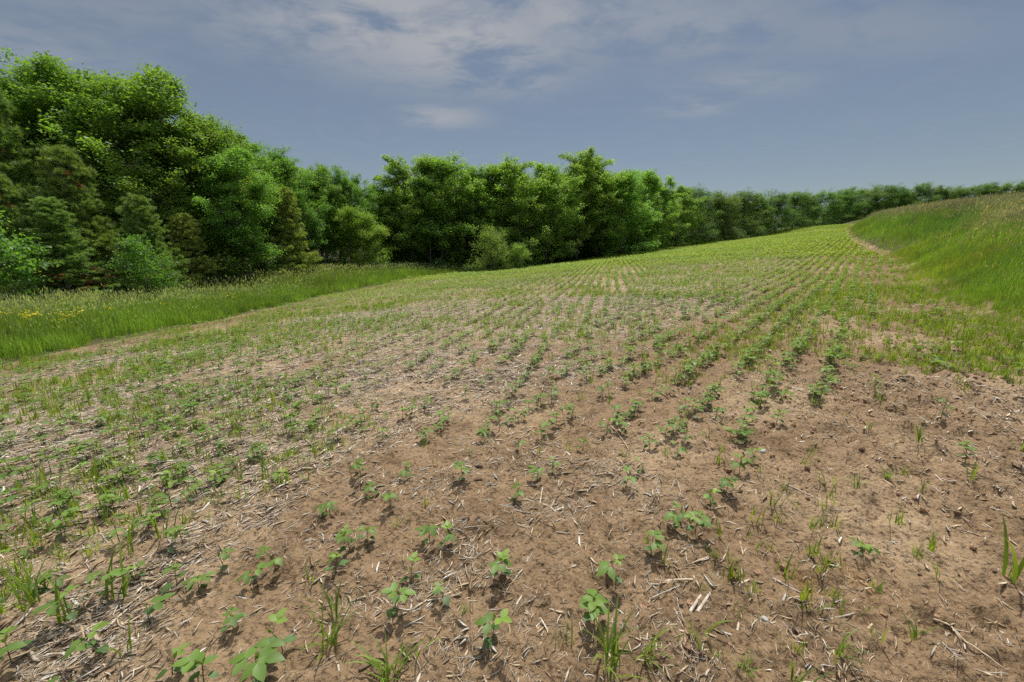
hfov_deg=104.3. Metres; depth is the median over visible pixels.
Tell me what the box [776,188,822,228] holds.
tree
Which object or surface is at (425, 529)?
soybean seedling
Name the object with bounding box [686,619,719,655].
grass tuft
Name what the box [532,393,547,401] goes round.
soybean seedling
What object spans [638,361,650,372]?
soybean seedling
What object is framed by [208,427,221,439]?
soybean seedling
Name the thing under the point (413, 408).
soybean seedling
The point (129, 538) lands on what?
grass tuft
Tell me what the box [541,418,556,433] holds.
soybean seedling
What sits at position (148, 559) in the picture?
straw litter
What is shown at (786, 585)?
stalk piece
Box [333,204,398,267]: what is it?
maple tree
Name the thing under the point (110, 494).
soybean seedling
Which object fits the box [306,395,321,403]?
soybean seedling
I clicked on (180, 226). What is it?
pine tree
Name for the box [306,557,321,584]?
grass tuft
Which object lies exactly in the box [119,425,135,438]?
soybean seedling
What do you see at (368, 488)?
soybean seedling
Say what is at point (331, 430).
soybean seedling
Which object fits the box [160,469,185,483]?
soybean seedling
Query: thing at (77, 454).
soybean seedling
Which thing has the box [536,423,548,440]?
soybean seedling
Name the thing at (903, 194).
tree
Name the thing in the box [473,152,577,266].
locust tree
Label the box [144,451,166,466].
soybean seedling
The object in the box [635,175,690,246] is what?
locust tree
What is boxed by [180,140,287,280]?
walnut tree
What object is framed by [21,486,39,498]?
soybean seedling
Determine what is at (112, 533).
soybean seedling
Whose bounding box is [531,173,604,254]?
forest tree
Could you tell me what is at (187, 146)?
walnut tree
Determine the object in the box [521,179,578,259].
forest tree
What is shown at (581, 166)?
locust tree
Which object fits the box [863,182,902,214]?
tree
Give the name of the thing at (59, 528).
soybean seedling
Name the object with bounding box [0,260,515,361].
meadow grass
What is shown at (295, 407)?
soybean seedling
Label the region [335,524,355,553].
soybean seedling
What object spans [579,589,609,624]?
soybean seedling
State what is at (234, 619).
soybean seedling
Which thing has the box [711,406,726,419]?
soybean seedling
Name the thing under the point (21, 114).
walnut tree
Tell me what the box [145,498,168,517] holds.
soybean seedling
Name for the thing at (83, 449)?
soybean seedling
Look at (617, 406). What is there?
soybean seedling
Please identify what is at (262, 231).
forest tree
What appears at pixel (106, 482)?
soybean seedling
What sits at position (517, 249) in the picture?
bush
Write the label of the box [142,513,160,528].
soybean seedling
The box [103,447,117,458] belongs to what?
soybean seedling
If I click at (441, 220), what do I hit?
sapling
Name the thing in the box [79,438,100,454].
soybean seedling
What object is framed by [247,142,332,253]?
walnut tree
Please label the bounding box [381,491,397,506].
soybean seedling
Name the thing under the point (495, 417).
soybean seedling
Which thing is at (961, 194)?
tree
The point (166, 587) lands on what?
soybean seedling
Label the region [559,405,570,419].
soybean seedling
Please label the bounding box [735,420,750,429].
soybean seedling
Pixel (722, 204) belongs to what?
tree
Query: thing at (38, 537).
soybean seedling
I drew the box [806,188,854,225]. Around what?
tree
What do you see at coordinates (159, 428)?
soybean seedling
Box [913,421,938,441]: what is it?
grass tuft
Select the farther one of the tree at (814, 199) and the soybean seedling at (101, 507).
the tree at (814, 199)
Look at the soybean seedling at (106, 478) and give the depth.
2.68 m
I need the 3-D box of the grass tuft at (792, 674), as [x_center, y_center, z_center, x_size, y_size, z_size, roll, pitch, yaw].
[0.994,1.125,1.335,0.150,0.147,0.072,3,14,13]
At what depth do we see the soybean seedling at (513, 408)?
3.48 m
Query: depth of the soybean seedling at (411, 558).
1.83 m
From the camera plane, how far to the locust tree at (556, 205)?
50.85 m
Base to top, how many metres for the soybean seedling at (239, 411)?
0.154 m
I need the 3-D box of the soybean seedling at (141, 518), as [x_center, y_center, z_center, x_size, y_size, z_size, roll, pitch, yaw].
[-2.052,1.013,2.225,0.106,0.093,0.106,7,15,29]
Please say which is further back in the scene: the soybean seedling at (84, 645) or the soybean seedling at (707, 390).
the soybean seedling at (707, 390)
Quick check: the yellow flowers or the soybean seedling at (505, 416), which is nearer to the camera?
the soybean seedling at (505, 416)
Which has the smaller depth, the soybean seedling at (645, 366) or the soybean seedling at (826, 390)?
the soybean seedling at (826, 390)
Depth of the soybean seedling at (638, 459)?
2.62 m
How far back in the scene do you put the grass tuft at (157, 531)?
2.17 m
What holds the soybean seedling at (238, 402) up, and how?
on the ground at (980, 586)
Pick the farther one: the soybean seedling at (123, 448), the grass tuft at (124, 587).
the soybean seedling at (123, 448)
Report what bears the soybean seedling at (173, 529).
on the ground at (980, 586)
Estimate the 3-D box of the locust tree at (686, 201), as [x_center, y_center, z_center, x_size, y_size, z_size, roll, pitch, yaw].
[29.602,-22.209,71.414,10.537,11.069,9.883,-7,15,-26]
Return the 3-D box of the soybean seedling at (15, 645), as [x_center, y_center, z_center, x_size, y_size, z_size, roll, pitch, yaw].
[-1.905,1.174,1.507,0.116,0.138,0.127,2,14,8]
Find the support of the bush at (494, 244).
on the ground at (980, 586)
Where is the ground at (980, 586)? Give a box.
[0,220,1023,681]
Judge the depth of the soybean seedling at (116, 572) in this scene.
1.77 m
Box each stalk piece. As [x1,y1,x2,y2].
[358,664,370,671]
[648,585,680,599]
[664,578,692,581]
[685,556,709,565]
[689,593,701,611]
[696,592,710,611]
[772,578,800,592]
[829,613,853,619]
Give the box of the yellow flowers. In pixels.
[0,293,233,342]
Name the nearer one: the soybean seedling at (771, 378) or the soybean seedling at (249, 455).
the soybean seedling at (249, 455)
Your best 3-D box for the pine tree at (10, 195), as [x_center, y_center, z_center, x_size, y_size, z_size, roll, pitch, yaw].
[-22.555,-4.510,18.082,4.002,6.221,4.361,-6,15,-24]
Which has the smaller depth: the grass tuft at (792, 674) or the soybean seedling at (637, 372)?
the grass tuft at (792, 674)
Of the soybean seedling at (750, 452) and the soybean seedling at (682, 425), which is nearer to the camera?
the soybean seedling at (750, 452)
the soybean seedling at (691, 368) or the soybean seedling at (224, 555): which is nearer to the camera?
the soybean seedling at (224, 555)
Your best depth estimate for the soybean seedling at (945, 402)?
3.27 m
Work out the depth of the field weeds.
5.48 m
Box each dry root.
[500,504,549,519]
[670,478,686,504]
[775,479,849,510]
[882,541,937,555]
[933,618,1002,667]
[941,642,1007,673]
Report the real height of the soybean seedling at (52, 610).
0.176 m
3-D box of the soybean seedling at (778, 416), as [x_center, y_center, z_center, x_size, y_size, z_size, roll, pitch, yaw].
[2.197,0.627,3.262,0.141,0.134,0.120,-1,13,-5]
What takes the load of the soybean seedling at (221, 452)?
on the ground at (980, 586)
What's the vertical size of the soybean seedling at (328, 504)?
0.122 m
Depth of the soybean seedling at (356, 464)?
2.67 m
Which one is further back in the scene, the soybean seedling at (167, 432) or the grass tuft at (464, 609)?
the soybean seedling at (167, 432)
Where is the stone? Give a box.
[761,615,767,621]
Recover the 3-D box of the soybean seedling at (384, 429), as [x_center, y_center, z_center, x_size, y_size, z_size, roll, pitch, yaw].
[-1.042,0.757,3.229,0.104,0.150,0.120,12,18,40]
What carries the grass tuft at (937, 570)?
on the ground at (980, 586)
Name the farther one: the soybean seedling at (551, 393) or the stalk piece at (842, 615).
the soybean seedling at (551, 393)
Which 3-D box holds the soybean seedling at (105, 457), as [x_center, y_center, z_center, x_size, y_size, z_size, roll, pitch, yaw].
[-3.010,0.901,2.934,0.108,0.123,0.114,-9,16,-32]
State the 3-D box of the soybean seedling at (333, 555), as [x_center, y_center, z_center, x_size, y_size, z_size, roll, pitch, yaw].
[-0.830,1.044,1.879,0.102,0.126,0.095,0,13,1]
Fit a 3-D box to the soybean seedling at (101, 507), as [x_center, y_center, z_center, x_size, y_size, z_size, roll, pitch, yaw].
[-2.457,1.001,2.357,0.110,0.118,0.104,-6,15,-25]
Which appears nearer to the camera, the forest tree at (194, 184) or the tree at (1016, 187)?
the forest tree at (194, 184)
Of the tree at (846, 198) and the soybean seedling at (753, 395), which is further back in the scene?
the tree at (846, 198)
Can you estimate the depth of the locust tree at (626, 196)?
56.80 m
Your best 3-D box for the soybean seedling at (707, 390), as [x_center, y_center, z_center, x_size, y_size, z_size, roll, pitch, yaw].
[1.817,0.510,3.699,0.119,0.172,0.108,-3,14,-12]
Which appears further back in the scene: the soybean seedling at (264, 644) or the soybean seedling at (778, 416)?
the soybean seedling at (778, 416)
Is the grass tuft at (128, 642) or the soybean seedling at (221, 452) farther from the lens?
the soybean seedling at (221, 452)
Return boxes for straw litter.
[0,257,1023,681]
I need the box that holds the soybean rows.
[0,223,960,681]
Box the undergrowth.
[101,218,858,281]
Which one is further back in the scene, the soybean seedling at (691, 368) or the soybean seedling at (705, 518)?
the soybean seedling at (691, 368)
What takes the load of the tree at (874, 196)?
on the ground at (980, 586)
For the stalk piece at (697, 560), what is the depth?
1.90 m
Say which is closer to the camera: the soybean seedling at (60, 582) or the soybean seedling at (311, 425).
the soybean seedling at (60, 582)
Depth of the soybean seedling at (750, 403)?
3.55 m
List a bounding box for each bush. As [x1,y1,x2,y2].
[461,226,511,270]
[499,241,535,268]
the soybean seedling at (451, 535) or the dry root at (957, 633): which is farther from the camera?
the soybean seedling at (451, 535)
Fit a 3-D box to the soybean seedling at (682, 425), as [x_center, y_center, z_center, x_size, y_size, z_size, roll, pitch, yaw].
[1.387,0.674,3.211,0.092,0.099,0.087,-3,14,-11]
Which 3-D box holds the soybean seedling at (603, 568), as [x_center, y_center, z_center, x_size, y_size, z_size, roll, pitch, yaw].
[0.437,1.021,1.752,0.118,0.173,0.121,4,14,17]
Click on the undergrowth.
(270, 264)
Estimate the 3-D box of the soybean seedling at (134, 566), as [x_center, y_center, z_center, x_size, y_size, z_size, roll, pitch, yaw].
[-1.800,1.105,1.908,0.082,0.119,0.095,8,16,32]
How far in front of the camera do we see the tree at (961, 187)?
131.50 m
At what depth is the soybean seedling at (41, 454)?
3.11 m
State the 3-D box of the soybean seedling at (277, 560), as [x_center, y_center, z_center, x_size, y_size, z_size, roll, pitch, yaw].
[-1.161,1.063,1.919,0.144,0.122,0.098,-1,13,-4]
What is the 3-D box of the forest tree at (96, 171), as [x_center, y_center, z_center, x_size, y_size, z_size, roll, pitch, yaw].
[-29.029,-11.014,30.020,11.390,13.321,8.849,-13,18,-42]
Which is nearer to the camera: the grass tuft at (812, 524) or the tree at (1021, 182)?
the grass tuft at (812, 524)
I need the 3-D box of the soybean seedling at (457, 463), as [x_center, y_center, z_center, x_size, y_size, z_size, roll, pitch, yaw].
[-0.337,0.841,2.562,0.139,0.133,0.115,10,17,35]
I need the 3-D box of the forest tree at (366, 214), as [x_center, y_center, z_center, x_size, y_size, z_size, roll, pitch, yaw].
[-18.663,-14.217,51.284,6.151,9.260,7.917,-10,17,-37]
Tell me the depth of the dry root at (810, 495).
2.40 m
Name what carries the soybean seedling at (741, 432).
on the ground at (980, 586)
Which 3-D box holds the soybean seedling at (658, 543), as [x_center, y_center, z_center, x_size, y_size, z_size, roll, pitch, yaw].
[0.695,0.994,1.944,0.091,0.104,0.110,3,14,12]
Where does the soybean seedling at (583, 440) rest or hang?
on the ground at (980, 586)
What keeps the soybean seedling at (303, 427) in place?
on the ground at (980, 586)
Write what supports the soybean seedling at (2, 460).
on the ground at (980, 586)
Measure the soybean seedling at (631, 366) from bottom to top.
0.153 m
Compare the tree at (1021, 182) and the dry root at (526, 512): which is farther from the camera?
the tree at (1021, 182)
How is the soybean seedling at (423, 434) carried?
on the ground at (980, 586)
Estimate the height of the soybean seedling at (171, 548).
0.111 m
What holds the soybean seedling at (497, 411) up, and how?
on the ground at (980, 586)
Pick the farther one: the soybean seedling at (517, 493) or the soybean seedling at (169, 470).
the soybean seedling at (169, 470)
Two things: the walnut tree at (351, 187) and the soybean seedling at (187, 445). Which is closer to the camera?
the soybean seedling at (187, 445)
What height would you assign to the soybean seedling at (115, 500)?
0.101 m
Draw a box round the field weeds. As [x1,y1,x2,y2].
[0,224,1023,681]
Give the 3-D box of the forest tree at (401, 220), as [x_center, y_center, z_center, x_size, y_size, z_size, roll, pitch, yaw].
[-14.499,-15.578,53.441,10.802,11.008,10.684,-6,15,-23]
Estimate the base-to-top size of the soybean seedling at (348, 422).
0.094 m
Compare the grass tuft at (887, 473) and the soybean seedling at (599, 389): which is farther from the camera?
the soybean seedling at (599, 389)
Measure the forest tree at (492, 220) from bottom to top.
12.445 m
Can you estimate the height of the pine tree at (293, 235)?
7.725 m
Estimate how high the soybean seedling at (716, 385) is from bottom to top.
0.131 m
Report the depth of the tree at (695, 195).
74.11 m
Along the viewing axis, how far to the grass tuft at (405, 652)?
1.47 m
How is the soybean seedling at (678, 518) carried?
on the ground at (980, 586)
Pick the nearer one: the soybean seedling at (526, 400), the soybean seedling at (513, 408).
the soybean seedling at (513, 408)
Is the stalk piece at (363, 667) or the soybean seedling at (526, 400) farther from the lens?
the soybean seedling at (526, 400)
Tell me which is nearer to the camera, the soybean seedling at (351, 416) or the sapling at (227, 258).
the soybean seedling at (351, 416)
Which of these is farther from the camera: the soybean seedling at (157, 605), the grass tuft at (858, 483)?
the grass tuft at (858, 483)
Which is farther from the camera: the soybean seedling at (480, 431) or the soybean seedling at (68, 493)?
the soybean seedling at (480, 431)
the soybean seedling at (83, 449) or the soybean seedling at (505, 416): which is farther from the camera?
the soybean seedling at (505, 416)
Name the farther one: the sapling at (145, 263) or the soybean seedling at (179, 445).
the sapling at (145, 263)
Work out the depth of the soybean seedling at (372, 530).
2.06 m
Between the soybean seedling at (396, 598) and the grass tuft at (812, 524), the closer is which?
the soybean seedling at (396, 598)
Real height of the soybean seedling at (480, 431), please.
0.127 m
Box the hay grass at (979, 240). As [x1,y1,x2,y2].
[847,190,1023,341]
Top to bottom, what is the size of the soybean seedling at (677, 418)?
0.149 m
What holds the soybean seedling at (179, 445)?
on the ground at (980, 586)
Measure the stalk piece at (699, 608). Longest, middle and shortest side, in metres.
0.140 x 0.019 x 0.008 m
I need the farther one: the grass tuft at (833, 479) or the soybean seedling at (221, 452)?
the soybean seedling at (221, 452)
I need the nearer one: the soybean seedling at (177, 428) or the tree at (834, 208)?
the soybean seedling at (177, 428)
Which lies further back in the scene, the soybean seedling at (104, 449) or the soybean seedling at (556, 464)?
the soybean seedling at (104, 449)
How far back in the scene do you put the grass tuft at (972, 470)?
2.44 m
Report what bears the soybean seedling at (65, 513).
on the ground at (980, 586)
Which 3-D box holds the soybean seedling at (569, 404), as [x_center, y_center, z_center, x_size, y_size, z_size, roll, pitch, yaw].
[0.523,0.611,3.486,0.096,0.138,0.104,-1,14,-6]
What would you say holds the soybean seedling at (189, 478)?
on the ground at (980, 586)
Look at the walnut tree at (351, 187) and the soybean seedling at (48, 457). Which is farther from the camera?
the walnut tree at (351, 187)
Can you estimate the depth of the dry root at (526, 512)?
2.27 m
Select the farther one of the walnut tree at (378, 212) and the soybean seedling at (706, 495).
the walnut tree at (378, 212)
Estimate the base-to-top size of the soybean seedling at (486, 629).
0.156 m
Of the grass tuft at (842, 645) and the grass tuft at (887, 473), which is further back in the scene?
the grass tuft at (887, 473)
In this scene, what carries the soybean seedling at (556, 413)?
on the ground at (980, 586)
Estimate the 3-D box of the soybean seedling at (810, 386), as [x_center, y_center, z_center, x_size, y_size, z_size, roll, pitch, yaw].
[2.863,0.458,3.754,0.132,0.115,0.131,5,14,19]
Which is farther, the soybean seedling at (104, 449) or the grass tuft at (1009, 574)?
the soybean seedling at (104, 449)
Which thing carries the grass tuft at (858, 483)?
on the ground at (980, 586)
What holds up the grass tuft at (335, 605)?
on the ground at (980, 586)
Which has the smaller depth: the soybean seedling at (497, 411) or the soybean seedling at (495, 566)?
the soybean seedling at (495, 566)
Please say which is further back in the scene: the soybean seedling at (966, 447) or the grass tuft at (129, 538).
the soybean seedling at (966, 447)
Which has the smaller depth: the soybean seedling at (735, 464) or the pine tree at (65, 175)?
the soybean seedling at (735, 464)
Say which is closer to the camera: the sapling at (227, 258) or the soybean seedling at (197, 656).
the soybean seedling at (197, 656)
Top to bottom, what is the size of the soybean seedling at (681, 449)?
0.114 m
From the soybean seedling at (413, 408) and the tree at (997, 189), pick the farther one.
the tree at (997, 189)
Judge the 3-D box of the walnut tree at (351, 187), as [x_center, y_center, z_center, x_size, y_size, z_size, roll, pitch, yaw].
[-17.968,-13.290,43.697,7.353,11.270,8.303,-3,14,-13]
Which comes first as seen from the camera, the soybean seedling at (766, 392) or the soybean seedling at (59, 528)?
the soybean seedling at (59, 528)
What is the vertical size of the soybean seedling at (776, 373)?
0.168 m
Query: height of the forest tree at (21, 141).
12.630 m
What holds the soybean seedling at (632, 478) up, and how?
on the ground at (980, 586)
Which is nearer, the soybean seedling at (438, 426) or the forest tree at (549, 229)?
the soybean seedling at (438, 426)
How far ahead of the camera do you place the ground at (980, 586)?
2.24 m
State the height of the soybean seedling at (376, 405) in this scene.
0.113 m
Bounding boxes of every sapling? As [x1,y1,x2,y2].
[0,210,60,302]
[101,230,182,299]
[176,232,276,285]
[402,202,459,267]
[659,235,668,247]
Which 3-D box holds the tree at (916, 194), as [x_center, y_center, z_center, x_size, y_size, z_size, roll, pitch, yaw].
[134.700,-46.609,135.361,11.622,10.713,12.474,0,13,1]
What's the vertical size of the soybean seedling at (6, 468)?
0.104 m
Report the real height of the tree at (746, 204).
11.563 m
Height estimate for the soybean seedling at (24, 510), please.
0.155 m
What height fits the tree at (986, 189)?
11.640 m
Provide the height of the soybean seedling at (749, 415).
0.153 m
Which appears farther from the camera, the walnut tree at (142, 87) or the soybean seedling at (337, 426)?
the walnut tree at (142, 87)
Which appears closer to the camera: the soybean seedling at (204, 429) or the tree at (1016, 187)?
the soybean seedling at (204, 429)
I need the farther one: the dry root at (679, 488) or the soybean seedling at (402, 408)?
the soybean seedling at (402, 408)
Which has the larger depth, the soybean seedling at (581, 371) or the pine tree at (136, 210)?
the pine tree at (136, 210)
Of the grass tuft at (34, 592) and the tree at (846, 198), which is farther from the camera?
the tree at (846, 198)
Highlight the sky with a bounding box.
[0,0,1023,244]
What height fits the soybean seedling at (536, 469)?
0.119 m
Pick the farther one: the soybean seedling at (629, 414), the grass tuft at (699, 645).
the soybean seedling at (629, 414)
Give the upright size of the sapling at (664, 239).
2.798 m
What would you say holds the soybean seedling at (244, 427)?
on the ground at (980, 586)
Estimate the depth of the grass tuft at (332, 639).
1.55 m
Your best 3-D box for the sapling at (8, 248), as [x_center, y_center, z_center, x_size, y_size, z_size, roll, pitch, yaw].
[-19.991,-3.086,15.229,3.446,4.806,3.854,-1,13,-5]
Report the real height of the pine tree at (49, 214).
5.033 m
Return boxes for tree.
[0,45,214,236]
[0,47,144,261]
[0,86,79,249]
[0,87,107,285]
[0,172,81,298]
[0,196,123,302]
[7,73,137,221]
[18,144,138,292]
[40,104,199,267]
[57,58,239,262]
[96,192,192,295]
[106,103,282,280]
[139,119,246,247]
[152,110,234,214]
[163,212,228,288]
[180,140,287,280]
[190,129,305,276]
[205,164,297,270]
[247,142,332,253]
[264,186,324,275]
[267,166,337,252]
[291,162,348,267]
[317,163,380,267]
[323,184,360,263]
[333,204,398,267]
[349,193,386,260]
[357,181,409,263]
[369,183,435,262]
[370,154,457,265]
[376,149,488,267]
[404,177,467,257]
[430,157,516,264]
[436,191,513,263]
[451,164,522,266]
[471,181,545,248]
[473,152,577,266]
[502,162,596,263]
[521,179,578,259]
[531,146,630,259]
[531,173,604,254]
[561,155,648,257]
[563,181,615,255]
[588,167,662,254]
[618,168,680,252]
[632,189,671,248]
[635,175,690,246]
[647,185,710,247]
[653,202,701,244]
[665,183,723,243]
[680,207,720,238]
[696,190,748,242]
[702,190,754,239]
[727,186,769,238]
[739,191,778,235]
[762,189,802,231]
[767,205,786,227]
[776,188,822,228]
[792,191,826,226]
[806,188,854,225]
[818,187,869,224]
[827,186,871,223]
[844,182,893,221]
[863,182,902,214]
[882,185,915,209]
[895,189,926,205]
[903,181,941,205]
[919,185,959,203]
[942,186,972,200]
[950,184,984,197]
[964,182,1000,197]
[971,181,1014,195]
[1000,179,1023,193]
[1013,180,1023,192]
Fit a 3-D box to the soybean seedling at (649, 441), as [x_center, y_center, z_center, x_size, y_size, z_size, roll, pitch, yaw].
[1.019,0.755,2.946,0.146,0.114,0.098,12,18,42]
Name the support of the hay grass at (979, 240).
on the ground at (980, 586)
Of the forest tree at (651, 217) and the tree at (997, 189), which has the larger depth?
the tree at (997, 189)
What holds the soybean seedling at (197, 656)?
on the ground at (980, 586)
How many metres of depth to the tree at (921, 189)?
125.39 m
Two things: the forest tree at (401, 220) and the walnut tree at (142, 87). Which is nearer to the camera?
the walnut tree at (142, 87)
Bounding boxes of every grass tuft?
[0,555,52,612]
[41,573,109,627]
[78,539,140,601]
[81,525,138,557]
[106,611,144,655]
[149,499,183,538]
[257,449,285,479]
[296,590,360,661]
[297,575,342,618]
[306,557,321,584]
[342,633,431,681]
[393,638,440,666]
[459,599,470,615]
[583,589,648,681]
[612,623,675,672]
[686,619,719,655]
[686,620,731,636]
[729,649,761,678]
[769,489,791,507]
[790,661,837,681]
[810,516,826,530]
[817,471,851,483]
[828,629,879,666]
[847,470,874,489]
[879,466,902,480]
[902,613,939,640]
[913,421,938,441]
[917,474,931,492]
[927,558,953,580]
[963,456,978,480]
[1000,430,1023,451]
[1002,513,1023,582]
[1006,556,1017,579]
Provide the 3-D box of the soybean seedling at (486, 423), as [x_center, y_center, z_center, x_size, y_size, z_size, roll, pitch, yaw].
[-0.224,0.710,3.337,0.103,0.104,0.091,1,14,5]
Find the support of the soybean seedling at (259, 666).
on the ground at (980, 586)
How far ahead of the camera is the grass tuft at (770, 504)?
2.26 m
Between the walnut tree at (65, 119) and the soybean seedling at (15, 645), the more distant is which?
the walnut tree at (65, 119)
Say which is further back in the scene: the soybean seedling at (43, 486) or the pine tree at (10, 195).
the pine tree at (10, 195)
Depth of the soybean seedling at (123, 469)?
2.76 m
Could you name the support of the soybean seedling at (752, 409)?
on the ground at (980, 586)
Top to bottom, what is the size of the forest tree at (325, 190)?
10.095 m
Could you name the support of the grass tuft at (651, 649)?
on the ground at (980, 586)
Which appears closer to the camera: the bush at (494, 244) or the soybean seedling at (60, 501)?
the soybean seedling at (60, 501)
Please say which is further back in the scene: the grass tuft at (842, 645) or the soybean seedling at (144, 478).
the soybean seedling at (144, 478)
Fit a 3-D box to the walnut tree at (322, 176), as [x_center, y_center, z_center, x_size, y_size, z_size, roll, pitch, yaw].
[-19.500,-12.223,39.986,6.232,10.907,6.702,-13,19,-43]
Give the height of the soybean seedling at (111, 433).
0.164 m
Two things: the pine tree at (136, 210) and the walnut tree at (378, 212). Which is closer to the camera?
the pine tree at (136, 210)
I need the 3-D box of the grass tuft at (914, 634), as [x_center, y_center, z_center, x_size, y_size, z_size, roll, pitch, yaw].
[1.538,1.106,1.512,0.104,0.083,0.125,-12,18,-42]
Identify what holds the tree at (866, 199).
on the ground at (980, 586)
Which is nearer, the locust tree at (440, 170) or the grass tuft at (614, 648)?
the grass tuft at (614, 648)
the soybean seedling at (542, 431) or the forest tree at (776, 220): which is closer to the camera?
the soybean seedling at (542, 431)
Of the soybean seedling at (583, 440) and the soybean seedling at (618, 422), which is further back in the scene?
the soybean seedling at (618, 422)
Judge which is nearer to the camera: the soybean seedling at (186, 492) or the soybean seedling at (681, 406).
the soybean seedling at (186, 492)
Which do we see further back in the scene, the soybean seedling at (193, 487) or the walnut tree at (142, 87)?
the walnut tree at (142, 87)
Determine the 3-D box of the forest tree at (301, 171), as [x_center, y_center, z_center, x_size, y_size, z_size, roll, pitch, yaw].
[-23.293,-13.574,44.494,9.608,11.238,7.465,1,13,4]
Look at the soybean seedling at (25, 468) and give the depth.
2.85 m
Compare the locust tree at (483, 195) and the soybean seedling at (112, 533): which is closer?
the soybean seedling at (112, 533)
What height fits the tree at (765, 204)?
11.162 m
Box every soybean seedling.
[0,457,20,471]
[0,465,14,476]
[0,625,32,663]
[9,470,24,483]
[12,499,38,522]
[15,466,38,478]
[17,455,36,465]
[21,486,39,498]
[30,535,42,552]
[30,584,78,621]
[33,448,49,461]
[35,482,55,492]
[37,454,59,472]
[37,507,80,535]
[38,575,72,590]
[47,444,63,458]
[47,489,66,512]
[48,518,69,539]
[49,488,77,503]
[57,492,80,501]
[58,458,75,467]
[62,621,110,660]
[67,445,86,463]
[73,461,94,476]
[75,443,91,460]
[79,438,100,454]
[82,502,109,517]
[84,568,131,597]
[91,446,107,453]
[95,455,111,467]
[96,475,117,487]
[99,429,121,444]
[99,476,116,492]
[99,487,122,508]
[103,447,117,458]
[106,513,127,540]
[109,497,121,508]
[111,461,135,479]
[118,441,137,450]
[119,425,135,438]
[125,560,145,580]
[128,463,139,472]
[129,423,148,435]
[130,513,157,528]
[138,477,153,493]
[142,415,161,423]
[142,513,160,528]
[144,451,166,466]
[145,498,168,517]
[145,593,175,624]
[150,423,166,431]
[150,479,178,507]
[154,642,189,680]
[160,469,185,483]
[161,472,173,482]
[161,563,185,593]
[162,525,189,542]
[163,425,173,439]
[166,426,181,434]
[168,529,184,552]
[172,649,218,681]
[173,414,187,431]
[173,437,184,452]
[173,461,194,475]
[180,438,195,452]
[180,490,192,502]
[180,571,216,594]
[182,475,201,494]
[189,482,210,496]
[197,424,213,441]
[205,475,229,486]
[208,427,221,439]
[210,408,221,420]
[213,438,223,454]
[216,441,230,453]
[218,548,234,571]
[219,606,247,632]
[224,456,239,468]
[229,647,284,681]
[231,395,243,409]
[232,426,246,437]
[233,410,245,421]
[236,562,270,586]
[244,453,256,464]
[248,442,267,456]
[254,607,297,659]
[255,545,282,569]
[284,405,301,414]
[286,422,297,434]
[296,420,305,435]
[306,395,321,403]
[306,417,316,427]
[314,501,336,515]
[323,382,335,395]
[324,552,348,573]
[326,428,337,442]
[333,424,343,438]
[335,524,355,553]
[344,419,358,426]
[347,414,362,424]
[350,458,366,475]
[356,525,376,542]
[363,481,378,498]
[371,399,378,408]
[375,427,388,438]
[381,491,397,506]
[381,581,415,618]
[397,407,408,419]
[398,460,412,476]
[400,552,421,581]
[409,404,417,415]
[415,523,437,543]
[417,427,433,440]
[432,578,449,605]
[433,421,443,432]
[435,412,449,425]
[438,520,454,546]
[451,461,470,480]
[474,608,511,649]
[476,427,490,437]
[479,418,490,428]
[488,549,512,582]
[489,414,503,429]
[491,402,501,420]
[504,414,515,423]
[509,407,522,419]
[511,482,523,501]
[524,399,533,409]
[528,465,544,481]
[531,394,541,408]
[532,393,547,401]
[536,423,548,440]
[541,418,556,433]
[547,386,555,402]
[549,456,560,474]
[550,412,561,424]
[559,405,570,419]
[566,403,574,416]
[577,370,589,381]
[577,438,588,452]
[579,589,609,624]
[597,385,605,396]
[597,417,615,434]
[597,553,625,584]
[612,405,622,418]
[613,417,627,430]
[622,465,636,485]
[623,407,634,418]
[625,363,639,370]
[628,367,640,375]
[628,401,639,412]
[634,457,644,473]
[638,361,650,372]
[639,433,658,447]
[645,389,662,399]
[645,530,664,551]
[656,426,667,443]
[664,419,681,435]
[664,501,691,529]
[669,366,679,383]
[671,440,686,456]
[673,416,684,429]
[678,418,687,428]
[679,398,691,414]
[680,429,693,441]
[683,510,711,531]
[684,367,695,378]
[690,402,704,418]
[701,392,718,406]
[702,385,712,402]
[702,488,721,505]
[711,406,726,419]
[713,384,723,396]
[717,477,738,492]
[723,426,738,443]
[727,429,751,442]
[730,453,753,473]
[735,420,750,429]
[736,423,756,441]
[737,406,754,419]
[741,407,757,420]
[745,447,763,459]
[747,391,760,402]
[748,400,763,410]
[754,390,769,406]
[754,391,768,403]
[761,370,781,389]
[769,370,781,383]
[770,409,790,423]
[806,384,826,394]
[817,381,834,392]
[933,397,953,418]
[956,440,977,459]
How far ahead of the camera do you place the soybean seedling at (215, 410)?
3.75 m
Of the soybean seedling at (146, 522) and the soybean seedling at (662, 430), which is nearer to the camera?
the soybean seedling at (146, 522)
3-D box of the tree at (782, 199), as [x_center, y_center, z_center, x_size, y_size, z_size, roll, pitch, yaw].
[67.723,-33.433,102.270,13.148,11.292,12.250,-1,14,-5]
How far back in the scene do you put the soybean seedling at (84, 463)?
2.82 m
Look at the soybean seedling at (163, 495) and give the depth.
2.40 m
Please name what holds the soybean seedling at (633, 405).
on the ground at (980, 586)
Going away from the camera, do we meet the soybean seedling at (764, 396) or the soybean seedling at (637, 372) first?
the soybean seedling at (764, 396)
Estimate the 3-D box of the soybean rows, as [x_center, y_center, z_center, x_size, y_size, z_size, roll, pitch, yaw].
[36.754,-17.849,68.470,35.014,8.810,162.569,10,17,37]
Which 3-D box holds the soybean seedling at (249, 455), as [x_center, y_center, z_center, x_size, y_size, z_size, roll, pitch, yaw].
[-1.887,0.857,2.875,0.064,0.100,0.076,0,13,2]
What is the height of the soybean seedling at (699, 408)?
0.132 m

